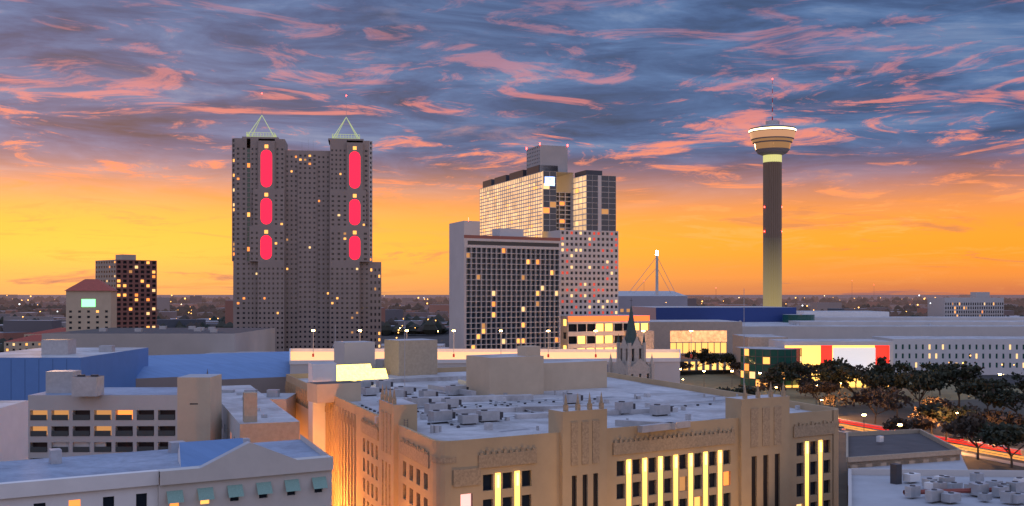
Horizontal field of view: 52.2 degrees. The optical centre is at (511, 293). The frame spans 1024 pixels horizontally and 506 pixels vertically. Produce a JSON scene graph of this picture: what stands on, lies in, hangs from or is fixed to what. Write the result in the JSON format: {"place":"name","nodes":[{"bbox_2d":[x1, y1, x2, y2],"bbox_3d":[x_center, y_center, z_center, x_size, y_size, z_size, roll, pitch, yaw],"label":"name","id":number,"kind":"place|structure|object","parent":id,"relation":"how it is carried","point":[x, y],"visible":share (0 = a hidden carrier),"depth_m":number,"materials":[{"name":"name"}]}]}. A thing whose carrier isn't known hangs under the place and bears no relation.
{"place":"outdoors","nodes":[
{"label":"outdoors","id":0,"kind":"place"},
{"bbox_2d":[0,400,27,461],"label":"pale block","id":1,"kind":"structure","parent":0,"point":[13,430],"depth_m":160.59,"materials":[{"name":"white paint"}]},
{"bbox_2d":[0,348,147,400],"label":"building","id":2,"kind":"structure","parent":0,"point":[22,374],"depth_m":303.53,"materials":[{"name":"blue metal"}]},
{"bbox_2d":[64,279,117,330],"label":"hotel building","id":3,"kind":"structure","parent":0,"point":[91,303],"depth_m":523.11,"materials":[{"name":"beige concrete"}]},
{"bbox_2d":[136,351,289,392],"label":"mall metal roofs","id":4,"kind":"structure","parent":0,"point":[262,372],"depth_m":357.40,"materials":[{"name":"blue metal"}]},
{"bbox_2d":[205,352,247,353],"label":"roof edge","id":5,"kind":"object","parent":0,"point":[225,352],"depth_m":443.13,"materials":[{"name":"metal"}]},
{"bbox_2d":[232,93,380,351],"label":"skyscraper","id":6,"kind":"structure","parent":0,"point":[304,265],"depth_m":650.90,"materials":[{"name":"grey concrete"}]},
{"bbox_2d":[0,0,1023,294],"label":"sky","id":7,"kind":"structure","parent":0,"point":[903,166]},
{"bbox_2d":[18,295,1023,466],"bbox_3d":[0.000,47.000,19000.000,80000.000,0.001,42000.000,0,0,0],"label":"ground","id":8,"kind":"structure","parent":0,"point":[442,338],"depth_m":12583.25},
{"bbox_2d":[4,328,65,351],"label":"red hotel roofs","id":9,"kind":"structure","parent":8,"relation":"on","point":[30,340],"depth_m":653.48,"materials":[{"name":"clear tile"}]},
{"bbox_2d":[41,339,114,354],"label":"rooftop structures","id":10,"kind":"object","parent":8,"relation":"on","point":[58,346],"visible":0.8,"depth_m":315.00,"materials":[{"name":"grey metal"}]},
{"bbox_2d":[28,370,221,459],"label":"building","id":11,"kind":"structure","parent":8,"relation":"on","point":[188,408],"depth_m":190.48,"materials":[{"name":"beige concrete"}]},
{"bbox_2d":[53,442,106,451],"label":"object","id":12,"kind":"object","parent":11,"relation":"in","point":[78,444],"depth_m":190.87,"materials":[{"name":"brick"}]},
{"bbox_2d":[95,254,156,327],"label":"high-rise building","id":13,"kind":"structure","parent":8,"relation":"on","point":[131,279],"depth_m":711.05,"materials":[{"name":"beige concrete"}]},
{"bbox_2d":[42,326,274,354],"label":"low building","id":14,"kind":"structure","parent":8,"relation":"on","point":[162,340],"depth_m":444.00,"materials":[{"name":"grey concrete"}]},
{"bbox_2d":[0,434,332,505],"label":"building","id":15,"kind":"structure","parent":8,"relation":"on","point":[237,472],"depth_m":125.00,"materials":[{"name":"stone"}]},
{"bbox_2d":[72,362,336,451],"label":"foreground annexes","id":16,"kind":"structure","parent":8,"relation":"on","point":[83,385],"depth_m":208.55,"materials":[{"name":"white paint"}]},
{"bbox_2d":[222,385,299,442],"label":"building","id":17,"kind":"structure","parent":8,"relation":"on","point":[256,417],"depth_m":180.99,"materials":[{"name":"beige concrete"}]},
{"bbox_2d":[381,344,448,348],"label":"rivercenter shops entrance","id":18,"kind":"object","parent":8,"relation":"on","point":[440,346],"visible":0.01,"depth_m":700.00,"materials":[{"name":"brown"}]},
{"bbox_2d":[289,330,691,382],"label":"building","id":19,"kind":"structure","parent":8,"relation":"on","point":[666,364],"depth_m":365.15,"materials":[{"name":"beige concrete"}]},
{"bbox_2d":[449,217,559,348],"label":"high-rise building","id":20,"kind":"structure","parent":8,"relation":"on","point":[506,281],"depth_m":529.14,"materials":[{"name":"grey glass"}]},
{"bbox_2d":[0,295,1021,339],"bbox_3d":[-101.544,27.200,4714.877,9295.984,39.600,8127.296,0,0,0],"label":"distant city blocks","id":21,"kind":"structure","parent":8,"relation":"on","point":[16,327],"depth_m":1621.86,"materials":[{"name":"grey concrete"}]},
{"bbox_2d":[19,295,1003,374],"bbox_3d":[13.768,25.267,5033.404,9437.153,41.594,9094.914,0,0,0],"label":"distant city lights","id":22,"kind":"object","parent":8,"relation":"on","point":[435,320],"visible":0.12,"depth_m":2027.55},
{"bbox_2d":[0,296,1023,351],"bbox_3d":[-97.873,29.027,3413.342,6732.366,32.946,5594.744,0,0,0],"label":"distant tree clumps","id":23,"kind":"object","parent":8,"relation":"on","point":[431,326],"visible":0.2,"depth_m":2433.72,"materials":[{"name":"grey"}]},
{"bbox_2d":[480,143,649,348],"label":"high-rise building","id":24,"kind":"structure","parent":8,"relation":"on","point":[546,194],"depth_m":575.59,"materials":[{"name":"grey concrete"}]},
{"bbox_2d":[618,251,686,314],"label":"cable-stayed roof structure","id":25,"kind":"object","parent":8,"relation":"on","point":[656,297],"visible":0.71,"depth_m":1304.42,"materials":[{"name":"white metal"}]},
{"bbox_2d":[624,320,741,369],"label":"building","id":26,"kind":"structure","parent":8,"relation":"on","point":[712,336],"depth_m":647.94,"materials":[{"name":"concrete"}]},
{"bbox_2d":[682,348,719,370],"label":"oak tree","id":27,"kind":"object","parent":8,"relation":"on","point":[703,356],"visible":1,"depth_m":612.74,"materials":[{"name":"green plant"}]},
{"bbox_2d":[749,78,795,306],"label":"tower of the americas","id":28,"kind":"structure","parent":8,"relation":"on","point":[772,140],"depth_m":893.49,"materials":[{"name":"brown concrete"}]},
{"bbox_2d":[739,316,1023,338],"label":"convention center halls","id":29,"kind":"object","parent":8,"relation":"on","point":[820,327],"visible":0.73,"depth_m":700.00,"materials":[{"name":"grey concrete"}]},
{"bbox_2d":[884,386,914,416],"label":"oak tree","id":30,"kind":"object","parent":8,"relation":"on","point":[906,398],"visible":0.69,"depth_m":395.87,"materials":[{"name":"green plant"}]},
{"bbox_2d":[846,429,960,503],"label":"building","id":31,"kind":"structure","parent":8,"relation":"on","point":[882,448],"depth_m":251.79,"materials":[{"name":"grey concrete"}]},
{"bbox_2d":[848,463,1023,505],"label":"building roof","id":32,"kind":"structure","parent":8,"relation":"on","point":[895,484],"depth_m":151.38,"materials":[{"name":"white concrete"}]},
{"bbox_2d":[872,336,1023,374],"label":"long building","id":33,"kind":"structure","parent":8,"relation":"on","point":[991,354],"depth_m":604.55,"materials":[{"name":"grey concrete"}]},
{"bbox_2d":[933,361,984,407],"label":"oak tree","id":34,"kind":"object","parent":8,"relation":"on","point":[954,371],"visible":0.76,"depth_m":417.05,"materials":[{"name":"green plant"}]},
{"bbox_2d":[285,367,838,505],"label":"building","id":35,"kind":"structure","parent":0,"point":[770,448],"depth_m":162.88,"materials":[{"name":"beige concrete"}]},
{"bbox_2d":[358,393,724,431],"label":"rooftop equipment","id":36,"kind":"object","parent":35,"relation":"on","point":[510,404],"visible":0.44,"depth_m":193.94,"materials":[{"name":"grey metal"}]},
{"bbox_2d":[307,338,799,432],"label":"rooftop structures","id":37,"kind":"object","parent":35,"relation":"on","point":[529,372],"visible":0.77,"depth_m":215.42,"materials":[{"name":"grey concrete"}]},
{"bbox_2d":[632,306,795,321],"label":"low building","id":38,"kind":"structure","parent":0,"point":[754,313],"depth_m":807.60,"materials":[{"name":"blue metal"}]},
{"bbox_2d":[782,314,814,322],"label":"low building","id":39,"kind":"structure","parent":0,"point":[786,318],"depth_m":790.76,"materials":[{"name":"teal glass"}]},
{"bbox_2d":[796,311,888,316],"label":"white pavilion","id":40,"kind":"structure","parent":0,"point":[851,313],"depth_m":980.00,"materials":[{"name":"paint"}]},
{"bbox_2d":[680,370,1023,505],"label":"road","id":41,"kind":"structure","parent":0,"point":[714,379],"depth_m":436.37,"materials":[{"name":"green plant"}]},
{"bbox_2d":[607,300,653,378],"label":"church","id":42,"kind":"structure","parent":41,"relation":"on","point":[631,355],"depth_m":298.15,"materials":[{"name":"stone"}]},
{"bbox_2d":[680,361,693,371],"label":"oak tree","id":43,"kind":"object","parent":41,"relation":"on","point":[684,365],"visible":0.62,"depth_m":595.41,"materials":[{"name":"green plant"}]},
{"bbox_2d":[709,352,735,373],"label":"oak tree","id":44,"kind":"object","parent":41,"relation":"on","point":[726,358],"visible":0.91,"depth_m":606.04,"materials":[{"name":"green plant"}]},
{"bbox_2d":[726,361,740,373],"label":"oak tree","id":45,"kind":"object","parent":41,"relation":"on","point":[735,366],"visible":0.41,"depth_m":580.79,"materials":[{"name":"green plant"}]},
{"bbox_2d":[716,385,760,394],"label":"hedge","id":46,"kind":"object","parent":41,"relation":"on","point":[751,390],"visible":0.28,"depth_m":375.80,"materials":[{"name":"green plant"}]},
{"bbox_2d":[733,334,787,375],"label":"building","id":47,"kind":"structure","parent":41,"relation":"on","point":[750,340],"depth_m":586.18,"materials":[{"name":"grey concrete"}]},
{"bbox_2d":[738,347,801,386],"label":"glass building","id":48,"kind":"structure","parent":41,"relation":"on","point":[755,361],"depth_m":527.57,"materials":[{"name":"teal glass"}]},
{"bbox_2d":[755,379,786,392],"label":"oak tree","id":49,"kind":"object","parent":41,"relation":"on","point":[762,386],"visible":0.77,"depth_m":461.57,"materials":[{"name":"green plant"}]},
{"bbox_2d":[758,366,802,390],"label":"oak tree","id":50,"kind":"object","parent":41,"relation":"on","point":[772,374],"visible":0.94,"depth_m":475.23,"materials":[{"name":"green plant"}]},
{"bbox_2d":[773,360,811,387],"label":"oak tree","id":51,"kind":"object","parent":41,"relation":"on","point":[795,367],"visible":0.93,"depth_m":513.72,"materials":[{"name":"green plant"}]},
{"bbox_2d":[793,363,816,378],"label":"oak tree","id":52,"kind":"object","parent":41,"relation":"on","point":[808,376],"visible":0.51,"depth_m":514.05,"materials":[{"name":"green plant"}]},
{"bbox_2d":[795,376,824,397],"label":"oak tree","id":53,"kind":"object","parent":41,"relation":"on","point":[806,380],"visible":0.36,"depth_m":471.88,"materials":[{"name":"green plant"}]},
{"bbox_2d":[796,380,842,404],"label":"oak tree","id":54,"kind":"object","parent":41,"relation":"on","point":[826,388],"visible":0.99,"depth_m":428.55,"materials":[{"name":"green plant"}]},
{"bbox_2d":[810,361,851,374],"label":"oak tree","id":55,"kind":"object","parent":41,"relation":"on","point":[816,367],"visible":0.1,"depth_m":497.01,"materials":[{"name":"green plant"}]},
{"bbox_2d":[769,339,892,387],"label":"building","id":56,"kind":"structure","parent":41,"relation":"on","point":[863,352],"depth_m":535.10,"materials":[{"name":"white"}]},
{"bbox_2d":[818,391,853,406],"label":"oak tree","id":57,"kind":"object","parent":41,"relation":"on","point":[828,398],"visible":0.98,"depth_m":400.82,"materials":[{"name":"green plant"}]},
{"bbox_2d":[814,356,861,405],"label":"oak tree","id":58,"kind":"object","parent":41,"relation":"on","point":[833,371],"visible":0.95,"depth_m":433.39,"materials":[{"name":"green plant"}]},
{"bbox_2d":[848,363,869,389],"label":"oak tree","id":59,"kind":"object","parent":41,"relation":"on","point":[860,366],"visible":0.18,"depth_m":508.21,"materials":[{"name":"green plant"}]},
{"bbox_2d":[859,376,887,388],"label":"oak tree","id":60,"kind":"object","parent":41,"relation":"on","point":[866,383],"visible":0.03,"depth_m":465.47,"materials":[{"name":"green plant"}]},
{"bbox_2d":[848,385,906,423],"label":"oak tree","id":61,"kind":"object","parent":41,"relation":"on","point":[874,396],"visible":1,"depth_m":375.23,"materials":[{"name":"green plant"}]},
{"bbox_2d":[858,371,902,407],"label":"oak tree","id":62,"kind":"object","parent":41,"relation":"on","point":[873,380],"visible":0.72,"depth_m":425.70,"materials":[{"name":"green plant"}]},
{"bbox_2d":[860,355,915,375],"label":"oak tree","id":63,"kind":"object","parent":41,"relation":"on","point":[881,366],"visible":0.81,"depth_m":483.41,"materials":[{"name":"green plant"}]},
{"bbox_2d":[882,414,940,429],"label":"oak tree","id":64,"kind":"object","parent":41,"relation":"on","point":[922,422],"visible":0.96,"depth_m":317.29,"materials":[{"name":"green plant"}]},
{"bbox_2d":[895,369,932,399],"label":"oak tree","id":65,"kind":"object","parent":41,"relation":"on","point":[912,372],"visible":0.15,"depth_m":462.61,"materials":[{"name":"green plant"}]},
{"bbox_2d":[891,370,948,405],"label":"oak tree","id":66,"kind":"object","parent":41,"relation":"on","point":[926,380],"visible":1,"depth_m":411.03,"materials":[{"name":"green plant"}]},
{"bbox_2d":[907,396,959,433],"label":"oak tree","id":67,"kind":"object","parent":41,"relation":"on","point":[944,402],"visible":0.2,"depth_m":348.05,"materials":[{"name":"green plant"}]},
{"bbox_2d":[919,361,958,395],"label":"oak tree","id":68,"kind":"object","parent":41,"relation":"on","point":[929,366],"visible":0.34,"depth_m":481.13,"materials":[{"name":"green plant"}]},
{"bbox_2d":[914,401,980,441],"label":"oak tree","id":69,"kind":"object","parent":41,"relation":"on","point":[938,411],"visible":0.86,"depth_m":328.71,"materials":[{"name":"green plant"}]},
{"bbox_2d":[946,402,982,438],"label":"oak tree","id":70,"kind":"object","parent":41,"relation":"on","point":[974,408],"visible":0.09,"depth_m":338.13,"materials":[{"name":"green plant"}]},
{"bbox_2d":[941,411,993,459],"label":"oak tree","id":71,"kind":"object","parent":41,"relation":"on","point":[962,425],"visible":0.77,"depth_m":295.03,"materials":[{"name":"green plant"}]},
{"bbox_2d":[954,377,1016,409],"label":"oak tree","id":72,"kind":"object","parent":41,"relation":"on","point":[971,387],"visible":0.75,"depth_m":398.80,"materials":[{"name":"green plant"}]},
{"bbox_2d":[968,421,1023,467],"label":"oak tree","id":73,"kind":"object","parent":41,"relation":"on","point":[1002,433],"visible":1,"depth_m":277.89,"materials":[{"name":"green plant"}]},
{"bbox_2d":[975,381,1023,413],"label":"oak tree","id":74,"kind":"object","parent":41,"relation":"on","point":[993,395],"visible":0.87,"depth_m":376.70,"materials":[{"name":"green plant"}]},
{"bbox_2d":[977,407,1023,425],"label":"oak tree","id":75,"kind":"object","parent":41,"relation":"on","point":[995,416],"visible":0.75,"depth_m":324.09,"materials":[{"name":"green plant"}]},
{"bbox_2d":[997,384,1023,410],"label":"oak tree","id":76,"kind":"object","parent":41,"relation":"on","point":[1005,398],"visible":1,"depth_m":360.74,"materials":[{"name":"green plant"}]},
{"bbox_2d":[1007,369,1023,403],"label":"oak tree","id":77,"kind":"object","parent":41,"relation":"on","point":[1019,386],"visible":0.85,"depth_m":439.42,"materials":[{"name":"green plant"}]},
{"bbox_2d":[848,454,967,470],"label":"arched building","id":78,"kind":"structure","parent":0,"point":[960,464],"depth_m":235.49,"materials":[{"name":"grey concrete"}]},
{"bbox_2d":[839,418,1023,466],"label":"market street","id":79,"kind":"structure","parent":0,"point":[988,456],"depth_m":310.73,"materials":[{"name":"grey asphalt"}]},
{"bbox_2d":[839,419,1023,460],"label":"light trails","id":80,"kind":"object","parent":79,"relation":"on","point":[949,440],"visible":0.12,"depth_m":318.87,"materials":[{"name":"red"}]},
{"bbox_2d":[949,436,963,440],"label":"dark parked car","id":81,"kind":"object","parent":79,"relation":"on","point":[958,438],"visible":0.71,"depth_m":332.78,"materials":[{"name":"grey paint"}]},
{"bbox_2d":[928,292,1003,316],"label":"federal building","id":82,"kind":"structure","parent":0,"point":[979,304],"depth_m":1006.23,"materials":[{"name":"grey concrete"}]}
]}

